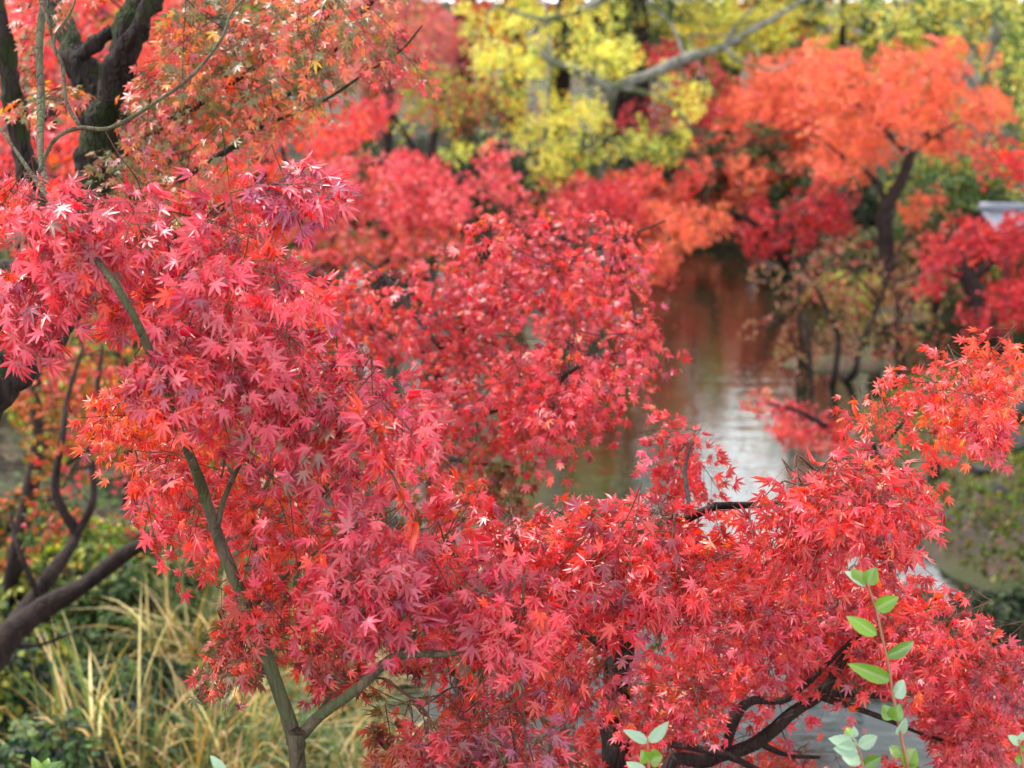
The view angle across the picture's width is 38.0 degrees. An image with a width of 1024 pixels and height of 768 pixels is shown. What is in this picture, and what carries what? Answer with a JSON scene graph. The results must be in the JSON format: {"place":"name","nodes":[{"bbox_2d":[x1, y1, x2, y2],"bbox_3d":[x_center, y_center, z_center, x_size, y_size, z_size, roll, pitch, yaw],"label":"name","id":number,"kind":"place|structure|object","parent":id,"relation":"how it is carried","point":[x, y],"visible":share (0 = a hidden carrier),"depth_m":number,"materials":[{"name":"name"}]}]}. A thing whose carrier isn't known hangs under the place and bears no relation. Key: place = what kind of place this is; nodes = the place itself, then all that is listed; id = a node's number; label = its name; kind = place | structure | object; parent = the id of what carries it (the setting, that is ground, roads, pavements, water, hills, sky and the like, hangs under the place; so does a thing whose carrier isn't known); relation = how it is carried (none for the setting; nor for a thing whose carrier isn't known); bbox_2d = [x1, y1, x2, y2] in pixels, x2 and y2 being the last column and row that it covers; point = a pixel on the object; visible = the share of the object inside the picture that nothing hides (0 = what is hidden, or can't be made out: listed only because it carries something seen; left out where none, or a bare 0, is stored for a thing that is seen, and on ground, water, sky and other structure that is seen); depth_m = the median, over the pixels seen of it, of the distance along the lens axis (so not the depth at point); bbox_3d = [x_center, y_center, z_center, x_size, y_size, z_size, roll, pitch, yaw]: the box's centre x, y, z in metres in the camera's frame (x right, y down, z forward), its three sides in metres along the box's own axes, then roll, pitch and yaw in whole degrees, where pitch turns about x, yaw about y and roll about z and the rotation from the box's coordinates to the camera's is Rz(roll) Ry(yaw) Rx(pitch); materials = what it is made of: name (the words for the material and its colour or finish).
{"place":"outdoors","nodes":[
{"label":"outdoors","id":0,"kind":"place"},
{"bbox_2d":[110,0,247,130],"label":"maple tree","id":1,"kind":"object","parent":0,"point":[224,1],"visible":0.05,"depth_m":42.55,"materials":[{"name":"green plant"}]},
{"bbox_2d":[0,2,1023,767],"bbox_3d":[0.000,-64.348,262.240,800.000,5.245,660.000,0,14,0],"label":"ground","id":2,"kind":"structure","parent":0,"point":[12,464],"depth_m":24.02,"materials":[{"name":"plant"}]},
{"bbox_2d":[31,757,61,767],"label":"camellia shoot","id":3,"kind":"object","parent":2,"relation":"on","point":[36,763],"visible":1,"depth_m":2.46,"materials":[{"name":"green plant"}]},
{"bbox_2d":[0,623,97,745],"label":"ivy","id":4,"kind":"object","parent":2,"relation":"on","point":[20,705],"visible":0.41,"depth_m":8.53,"materials":[{"name":"green plant"}]},
{"bbox_2d":[0,332,114,422],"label":"bush","id":5,"kind":"object","parent":2,"relation":"on","point":[28,411],"visible":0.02,"depth_m":14.84,"materials":[{"name":"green plant"}]},
{"bbox_2d":[0,483,118,595],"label":"bush","id":6,"kind":"object","parent":2,"relation":"on","point":[5,503],"visible":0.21,"depth_m":10.83,"materials":[{"name":"green plant"}]},
{"bbox_2d":[3,111,117,474],"bbox_3d":[-4.091,-0.715,12.892,1.960,3.283,1.289,-13,19,-40],"label":"maple tree","id":7,"kind":"object","parent":2,"relation":"on","point":[15,417],"visible":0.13,"depth_m":12.94,"materials":[{"name":"red plant"}]},
{"bbox_2d":[0,697,135,767],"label":"ivy","id":8,"kind":"object","parent":2,"relation":"on","point":[41,744],"visible":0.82,"depth_m":7.08,"materials":[{"name":"green plant"}]},
{"bbox_2d":[24,167,148,512],"bbox_3d":[-3.267,-0.386,12.068,1.773,3.103,1.703,0,14,0],"label":"maple tree","id":9,"kind":"object","parent":2,"relation":"on","point":[53,382],"visible":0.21,"depth_m":11.90,"materials":[{"name":"red plant"}]},
{"bbox_2d":[0,515,179,645],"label":"bush","id":10,"kind":"object","parent":2,"relation":"on","point":[82,554],"visible":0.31,"depth_m":9.93,"materials":[{"name":"green plant"}]},
{"bbox_2d":[0,0,181,182],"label":"maple tree","id":11,"kind":"object","parent":2,"relation":"on","point":[96,27],"visible":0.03,"depth_m":23.07,"materials":[{"name":"red plant"}]},
{"bbox_2d":[4,0,191,83],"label":"maple tree","id":12,"kind":"object","parent":2,"relation":"on","point":[94,20],"depth_m":29.48,"materials":[{"name":"red plant"}]},
{"bbox_2d":[0,648,228,767],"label":"clump","id":13,"kind":"object","parent":2,"relation":"on","point":[131,664],"visible":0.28,"depth_m":7.97,"materials":[{"name":"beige plant"}]},
{"bbox_2d":[0,345,231,672],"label":"maple tree","id":14,"kind":"object","parent":2,"relation":"on","point":[37,605],"visible":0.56,"depth_m":7.09,"materials":[{"name":"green plant"}]},
{"bbox_2d":[0,133,232,402],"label":"maple tree","id":15,"kind":"object","parent":2,"relation":"on","point":[2,256],"visible":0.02,"depth_m":14.46,"materials":[{"name":"red plant"}]},
{"bbox_2d":[0,578,241,767],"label":"grass clump","id":16,"kind":"object","parent":2,"relation":"on","point":[93,712],"visible":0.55,"depth_m":7.34,"materials":[{"name":"plant"}]},
{"bbox_2d":[21,349,229,469],"bbox_3d":[-3.569,0.247,13.816,1.873,1.050,1.756,0,14,0],"label":"bush","id":17,"kind":"object","parent":2,"relation":"on","point":[103,462],"visible":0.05,"depth_m":13.37,"materials":[{"name":"green plant"}]},
{"bbox_2d":[3,303,274,619],"bbox_3d":[-2.441,0.570,9.853,2.091,2.510,1.617,0,14,0],"label":"maple tree","id":18,"kind":"object","parent":2,"relation":"on","point":[13,570],"visible":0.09,"depth_m":9.75,"materials":[{"name":"red plant"}]},
{"bbox_2d":[48,555,231,688],"bbox_3d":[-2.170,1.520,9.373,1.268,0.946,1.439,-13,20,-42],"label":"bush","id":19,"kind":"object","parent":2,"relation":"on","point":[118,592],"visible":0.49,"depth_m":9.20,"materials":[{"name":"green plant"}]},
{"bbox_2d":[54,88,226,431],"bbox_3d":[-3.518,-1.098,14.314,2.273,3.647,1.848,0,14,0],"label":"maple tree","id":20,"kind":"object","parent":2,"relation":"on","point":[134,345],"visible":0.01,"depth_m":14.27,"materials":[{"name":"red plant"}]},
{"bbox_2d":[12,704,286,767],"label":"grass clump","id":21,"kind":"object","parent":2,"relation":"on","point":[200,751],"visible":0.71,"depth_m":7.14,"materials":[{"name":"plant"}]},
{"bbox_2d":[0,0,371,359],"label":"maple tree","id":22,"kind":"object","parent":2,"relation":"on","point":[7,165],"visible":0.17,"depth_m":8.37,"materials":[{"name":"red plant"}]},
{"bbox_2d":[71,0,303,247],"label":"broadleaf tree","id":23,"kind":"object","parent":2,"relation":"on","point":[218,143],"visible":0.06,"depth_m":27.10,"materials":[{"name":"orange plant"}]},
{"bbox_2d":[2,642,395,767],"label":"grass clump","id":24,"kind":"object","parent":2,"relation":"on","point":[217,744],"visible":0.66,"depth_m":7.59,"materials":[{"name":"plant"}]},
{"bbox_2d":[105,504,305,618],"bbox_3d":[-2.103,1.274,10.681,1.476,0.879,1.382,12,19,39],"label":"bush","id":25,"kind":"object","parent":2,"relation":"on","point":[138,535],"visible":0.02,"depth_m":10.65,"materials":[{"name":"green plant"}]},
{"bbox_2d":[0,0,442,420],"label":"maple tree","id":26,"kind":"object","parent":2,"relation":"on","point":[105,86],"visible":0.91,"depth_m":4.14,"materials":[{"name":"red plant"}]},
{"bbox_2d":[75,426,394,710],"bbox_3d":[-1.861,1.146,8.768,1.946,2.236,2.431,11,18,38],"label":"grass clump","id":27,"kind":"object","parent":2,"relation":"on","point":[167,614],"visible":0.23,"depth_m":8.81,"materials":[{"name":"plant"}]},
{"bbox_2d":[167,720,310,767],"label":"grass clump","id":28,"kind":"object","parent":2,"relation":"on","point":[193,765],"visible":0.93,"depth_m":7.12,"materials":[{"name":"plant"}]},
{"bbox_2d":[205,170,342,255],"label":"maple tree","id":29,"kind":"object","parent":2,"relation":"on","point":[292,244],"visible":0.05,"depth_m":30.28,"materials":[{"name":"red plant"}]},
{"bbox_2d":[99,451,449,750],"bbox_3d":[-1.365,1.168,8.663,2.466,2.238,2.318,-8,16,-27],"label":"grass clump","id":30,"kind":"object","parent":2,"relation":"on","point":[177,658],"visible":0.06,"depth_m":8.63,"materials":[{"name":"plant"}]},
{"bbox_2d":[185,0,368,181],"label":"maple tree","id":31,"kind":"object","parent":2,"relation":"on","point":[266,149],"visible":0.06,"depth_m":35.56,"materials":[{"name":"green plant"}]},
{"bbox_2d":[132,668,432,767],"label":"grass clump","id":32,"kind":"object","parent":2,"relation":"on","point":[303,717],"visible":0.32,"depth_m":7.76,"materials":[{"name":"plant"}]},
{"bbox_2d":[0,0,589,767],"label":"maple tree","id":33,"kind":"object","parent":2,"relation":"on","point":[230,324],"visible":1,"depth_m":2.71,"materials":[{"name":"red plant"}]},
{"bbox_2d":[239,698,426,767],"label":"grass clump","id":34,"kind":"object","parent":2,"relation":"on","point":[342,761],"visible":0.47,"depth_m":7.49,"materials":[{"name":"plant"}]},
{"bbox_2d":[192,614,504,764],"bbox_3d":[-1.160,1.840,8.540,2.259,1.253,2.265,0,14,0],"label":"grass clump","id":35,"kind":"object","parent":2,"relation":"on","point":[337,716],"visible":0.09,"depth_m":8.53,"materials":[{"name":"plant"}]},
{"bbox_2d":[302,90,400,285],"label":"maple tree","id":36,"kind":"object","parent":2,"relation":"on","point":[353,142],"visible":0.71,"depth_m":21.32,"materials":[{"name":"red plant"}]},
{"bbox_2d":[296,134,437,229],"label":"bush","id":37,"kind":"object","parent":2,"relation":"on","point":[365,150],"visible":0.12,"depth_m":31.11,"materials":[{"name":"red plant"}]},
{"bbox_2d":[290,0,454,168],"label":"broadleaf tree","id":38,"kind":"object","parent":2,"relation":"on","point":[367,94],"visible":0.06,"depth_m":37.24,"materials":[{"name":"orange plant"}]},
{"bbox_2d":[299,0,451,118],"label":"broadleaf tree","id":39,"kind":"object","parent":2,"relation":"on","point":[446,4],"depth_m":44.90,"materials":[{"name":"red plant"}]},
{"bbox_2d":[328,0,473,239],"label":"maple tree","id":40,"kind":"object","parent":2,"relation":"on","point":[402,15],"visible":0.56,"depth_m":29.64,"materials":[{"name":"red plant"}]},
{"bbox_2d":[267,138,535,362],"bbox_3d":[-1.432,-1.154,17.409,3.942,3.281,2.752,-6,16,-21],"label":"maple tree","id":41,"kind":"object","parent":2,"relation":"on","point":[420,212],"visible":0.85,"depth_m":17.08,"materials":[{"name":"red plant"}]},
{"bbox_2d":[296,680,542,767],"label":"grass clump","id":42,"kind":"object","parent":2,"relation":"on","point":[378,720],"visible":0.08,"depth_m":8.12,"materials":[{"name":"plant"}]},
{"bbox_2d":[370,0,527,172],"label":"maple tree","id":43,"kind":"object","parent":2,"relation":"on","point":[465,57],"visible":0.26,"depth_m":36.12,"materials":[{"name":"plant"}]},
{"bbox_2d":[377,58,541,283],"bbox_3d":[-0.938,-3.509,27.572,3.064,5.165,2.819,0,14,0],"label":"maple tree","id":44,"kind":"object","parent":2,"relation":"on","point":[466,92],"visible":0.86,"depth_m":26.84,"materials":[{"name":"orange plant"}]},
{"bbox_2d":[414,118,540,222],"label":"bush","id":45,"kind":"object","parent":2,"relation":"on","point":[515,163],"visible":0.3,"depth_m":31.31,"materials":[{"name":"green plant"}]},
{"bbox_2d":[288,204,692,748],"bbox_3d":[-0.171,0.978,5.188,1.514,3.118,2.094,0,14,0],"label":"maple tree","id":46,"kind":"object","parent":2,"relation":"on","point":[559,406],"visible":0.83,"depth_m":4.84,"materials":[{"name":"red plant"}]},
{"bbox_2d":[420,0,588,130],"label":"maple tree","id":47,"kind":"object","parent":2,"relation":"on","point":[517,36],"visible":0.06,"depth_m":43.80,"materials":[{"name":"yellow plant"}]},
{"bbox_2d":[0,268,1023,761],"bbox_3d":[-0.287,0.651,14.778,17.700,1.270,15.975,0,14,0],"label":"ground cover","id":48,"kind":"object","parent":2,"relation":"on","point":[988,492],"visible":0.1,"depth_m":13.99,"materials":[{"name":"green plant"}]},
{"bbox_2d":[483,0,655,160],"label":"broadleaf tree","id":49,"kind":"object","parent":2,"relation":"on","point":[561,78],"visible":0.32,"depth_m":38.04,"materials":[{"name":"yellow plant"}]},
{"bbox_2d":[493,167,651,319],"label":"maple tree","id":50,"kind":"object","parent":2,"relation":"on","point":[608,196],"visible":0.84,"depth_m":23.08,"materials":[{"name":"red plant"}]},
{"bbox_2d":[516,131,646,232],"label":"bush","id":51,"kind":"object","parent":2,"relation":"on","point":[536,202],"visible":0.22,"depth_m":31.55,"materials":[{"name":"green plant"}]},
{"bbox_2d":[538,0,712,140],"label":"evergreen tree","id":52,"kind":"object","parent":2,"relation":"on","point":[620,102],"visible":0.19,"depth_m":42.04,"materials":[{"name":"yellow plant"}]},
{"bbox_2d":[549,155,708,258],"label":"maple tree","id":53,"kind":"object","parent":2,"relation":"on","point":[657,183],"visible":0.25,"depth_m":29.72,"materials":[{"name":"red plant"}]},
{"bbox_2d":[545,0,739,85],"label":"broadleaf tree","id":54,"kind":"object","parent":2,"relation":"on","point":[674,48],"visible":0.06,"depth_m":45.01,"materials":[{"name":"yellow plant"}]},
{"bbox_2d":[561,0,731,169],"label":"evergreen tree","id":55,"kind":"object","parent":2,"relation":"on","point":[639,31],"visible":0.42,"depth_m":35.37,"materials":[{"name":"yellow plant"}]},
{"bbox_2d":[624,722,668,767],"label":"camellia shoot","id":56,"kind":"object","parent":2,"relation":"on","point":[653,757],"visible":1,"depth_m":2.45,"materials":[{"name":"green plant"}]},
{"bbox_2d":[438,0,871,266],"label":"lichen tree","id":57,"kind":"object","parent":2,"relation":"on","point":[600,132],"visible":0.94,"depth_m":27.26,"materials":[{"name":"yellow plant"}]},
{"bbox_2d":[607,123,735,218],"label":"bush","id":58,"kind":"object","parent":2,"relation":"on","point":[703,190],"visible":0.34,"depth_m":31.27,"materials":[{"name":"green plant"}]},
{"bbox_2d":[613,32,745,161],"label":"maple tree","id":59,"kind":"object","parent":2,"relation":"on","point":[704,119],"visible":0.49,"depth_m":33.95,"materials":[{"name":"red plant"}]},
{"bbox_2d":[417,324,1023,767],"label":"maple tree","id":60,"kind":"object","parent":2,"relation":"on","point":[617,578],"visible":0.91,"depth_m":3.34,"materials":[{"name":"red plant"}]},
{"bbox_2d":[652,0,805,143],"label":"broadleaf tree","id":61,"kind":"object","parent":2,"relation":"on","point":[736,69],"visible":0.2,"depth_m":36.87,"materials":[{"name":"yellow plant"}]},
{"bbox_2d":[648,0,829,89],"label":"broadleaf tree","id":62,"kind":"object","parent":2,"relation":"on","point":[749,39],"visible":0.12,"depth_m":43.91,"materials":[{"name":"yellow plant"}]},
{"bbox_2d":[690,115,804,216],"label":"bush","id":63,"kind":"object","parent":2,"relation":"on","point":[772,165],"visible":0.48,"depth_m":31.47,"materials":[{"name":"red plant"}]},
{"bbox_2d":[646,41,898,248],"bbox_3d":[5.323,-5.149,32.571,6.695,4.557,4.533,-8,16,-27],"label":"maple tree","id":64,"kind":"object","parent":2,"relation":"on","point":[785,101],"visible":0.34,"depth_m":31.82,"materials":[{"name":"orange plant"}]},
{"bbox_2d":[705,0,861,95],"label":"maple tree","id":65,"kind":"object","parent":2,"relation":"on","point":[804,28],"visible":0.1,"depth_m":44.52,"materials":[{"name":"yellow plant"}]},
{"bbox_2d":[716,176,860,279],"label":"maple tree","id":66,"kind":"object","parent":2,"relation":"on","point":[777,245],"visible":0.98,"depth_m":25.05,"materials":[{"name":"red plant"}]},
{"bbox_2d":[733,231,856,385],"bbox_3d":[3.973,-0.566,20.036,1.919,2.936,1.140,-7,16,-27],"label":"bare shrub","id":67,"kind":"object","parent":2,"relation":"on","point":[800,363],"visible":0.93,"depth_m":20.03,"materials":[{"name":"brown plant"}]},
{"bbox_2d":[739,387,879,485],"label":"maple tree","id":68,"kind":"object","parent":2,"relation":"on","point":[823,429],"visible":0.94,"depth_m":12.20,"materials":[{"name":"red plant"}]},
{"bbox_2d":[626,33,1023,294],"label":"maple tree","id":69,"kind":"object","parent":2,"relation":"on","point":[827,75],"visible":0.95,"depth_m":24.74,"materials":[{"name":"orange plant"}]},
{"bbox_2d":[759,141,903,251],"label":"bush","id":70,"kind":"object","parent":2,"relation":"on","point":[867,208],"visible":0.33,"depth_m":30.04,"materials":[{"name":"red plant"}]},
{"bbox_2d":[798,270,891,311],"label":"bush","id":71,"kind":"object","parent":2,"relation":"on","point":[870,283],"visible":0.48,"depth_m":24.96,"materials":[{"name":"green plant"}]},
{"bbox_2d":[805,224,896,285],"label":"bush","id":72,"kind":"object","parent":2,"relation":"on","point":[868,243],"visible":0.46,"depth_m":26.46,"materials":[{"name":"green plant"}]},
{"bbox_2d":[770,211,932,391],"bbox_3d":[4.651,-1.113,20.078,2.105,2.395,2.624,0,14,0],"label":"bare shrub","id":73,"kind":"object","parent":2,"relation":"on","point":[836,372],"visible":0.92,"depth_m":19.98,"materials":[{"name":"brown plant"}]},
{"bbox_2d":[766,0,936,164],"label":"evergreen tree","id":74,"kind":"object","parent":2,"relation":"on","point":[842,35],"visible":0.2,"depth_m":36.02,"materials":[{"name":"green plant"}]},
{"bbox_2d":[828,727,880,767],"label":"camellia shoot","id":75,"kind":"object","parent":2,"relation":"on","point":[846,747],"visible":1,"depth_m":2.45,"materials":[{"name":"green plant"}]},
{"bbox_2d":[760,0,979,90],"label":"broadleaf tree","id":76,"kind":"object","parent":2,"relation":"on","point":[830,43],"visible":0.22,"depth_m":42.38,"materials":[{"name":"yellow plant"}]},
{"bbox_2d":[845,567,918,767],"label":"camellia shoot","id":77,"kind":"object","parent":2,"relation":"on","point":[874,673],"visible":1,"depth_m":2.45,"materials":[{"name":"green plant"}]},
{"bbox_2d":[837,234,949,371],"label":"bare shrub","id":78,"kind":"object","parent":2,"relation":"on","point":[899,359],"visible":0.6,"depth_m":20.48,"materials":[{"name":"brown plant"}]},
{"bbox_2d":[877,211,967,340],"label":"bare shrub","id":79,"kind":"object","parent":2,"relation":"on","point":[934,306],"visible":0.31,"depth_m":22.38,"materials":[{"name":"brown plant"}]},
{"bbox_2d":[882,247,965,312],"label":"bush","id":80,"kind":"object","parent":2,"relation":"on","point":[951,291],"visible":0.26,"depth_m":24.26,"materials":[{"name":"green plant"}]},
{"bbox_2d":[837,0,1023,202],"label":"tree","id":81,"kind":"object","parent":2,"relation":"on","point":[995,28],"visible":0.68,"depth_m":30.75,"materials":[{"name":"yellow plant"}]},
{"bbox_2d":[847,0,1019,122],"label":"broadleaf tree","id":82,"kind":"object","parent":2,"relation":"on","point":[969,39],"visible":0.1,"depth_m":44.00,"materials":[{"name":"yellow plant"}]},
{"bbox_2d":[849,0,1023,167],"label":"broadleaf tree","id":83,"kind":"object","parent":2,"relation":"on","point":[955,118],"visible":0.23,"depth_m":36.69,"materials":[{"name":"yellow plant"}]},
{"bbox_2d":[877,128,999,223],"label":"evergreen tree","id":84,"kind":"object","parent":2,"relation":"on","point":[925,168],"visible":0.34,"depth_m":28.58,"materials":[{"name":"green plant"}]},
{"bbox_2d":[893,216,987,270],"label":"bush","id":85,"kind":"object","parent":2,"relation":"on","point":[932,226],"visible":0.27,"depth_m":25.20,"materials":[{"name":"green plant"}]},
{"bbox_2d":[893,166,1017,241],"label":"bush","id":86,"kind":"object","parent":2,"relation":"on","point":[955,186],"visible":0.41,"depth_m":27.12,"materials":[{"name":"green plant"}]},
{"bbox_2d":[895,207,1023,359],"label":"maple tree","id":87,"kind":"object","parent":2,"relation":"on","point":[980,299],"visible":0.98,"depth_m":19.27,"materials":[{"name":"red plant"}]},
{"bbox_2d":[967,465,989,476],"bbox_3d":[4.650,0.878,14.824,0.257,0.121,0.257,0,14,0],"label":"rock","id":88,"kind":"object","parent":2,"relation":"on","point":[979,470],"visible":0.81,"depth_m":14.76,"materials":[{"name":"grey stone"}]},
{"bbox_2d":[958,586,1023,644],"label":"bush","id":89,"kind":"object","parent":2,"relation":"on","point":[1004,602],"visible":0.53,"depth_m":12.18,"materials":[{"name":"green plant"}]},
{"bbox_2d":[959,0,1023,106],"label":"evergreen tree","id":90,"kind":"object","parent":2,"relation":"on","point":[973,45],"visible":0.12,"depth_m":36.41,"materials":[{"name":"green plant"}]},
{"bbox_2d":[962,292,1023,330],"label":"bush","id":91,"kind":"object","parent":2,"relation":"on","point":[1011,321],"visible":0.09,"depth_m":23.45,"materials":[{"name":"red plant"}]},
{"bbox_2d":[963,202,1023,319],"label":"garden shelter","id":92,"kind":"object","parent":2,"relation":"on","point":[988,209],"visible":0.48,"depth_m":23.67,"materials":[{"name":"grey"}]},
{"bbox_2d":[969,133,1023,191],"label":"maple tree","id":93,"kind":"object","parent":2,"relation":"on","point":[1015,165],"visible":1,"depth_m":21.65,"materials":[{"name":"red plant"}]},
{"bbox_2d":[978,230,1023,280],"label":"bush","id":94,"kind":"object","parent":2,"relation":"on","point":[996,273],"visible":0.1,"depth_m":24.42,"materials":[{"name":"green plant"}]},
{"bbox_2d":[994,433,1023,452],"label":"rock","id":95,"kind":"object","parent":2,"relation":"on","point":[1019,440],"visible":0.16,"depth_m":15.50,"materials":[{"name":"grey stone"}]},
{"bbox_2d":[1008,732,1023,767],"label":"camellia shoot","id":96,"kind":"object","parent":2,"relation":"on","point":[1015,740],"visible":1,"depth_m":2.45,"materials":[{"name":"green plant"}]},
{"bbox_2d":[202,244,1023,767],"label":"water","id":97,"kind":"structure","parent":0,"point":[708,338],"depth_m":19.46,"materials":[{"name":"grey liquid"}]},
{"bbox_2d":[895,580,987,662],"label":"bush","id":98,"kind":"object","parent":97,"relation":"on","point":[924,597],"visible":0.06,"depth_m":11.92,"materials":[{"name":"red plant"}]},
{"bbox_2d":[935,590,1020,649],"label":"bush","id":99,"kind":"object","parent":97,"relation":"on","point":[989,607],"visible":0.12,"depth_m":12.00,"materials":[{"name":"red plant"}]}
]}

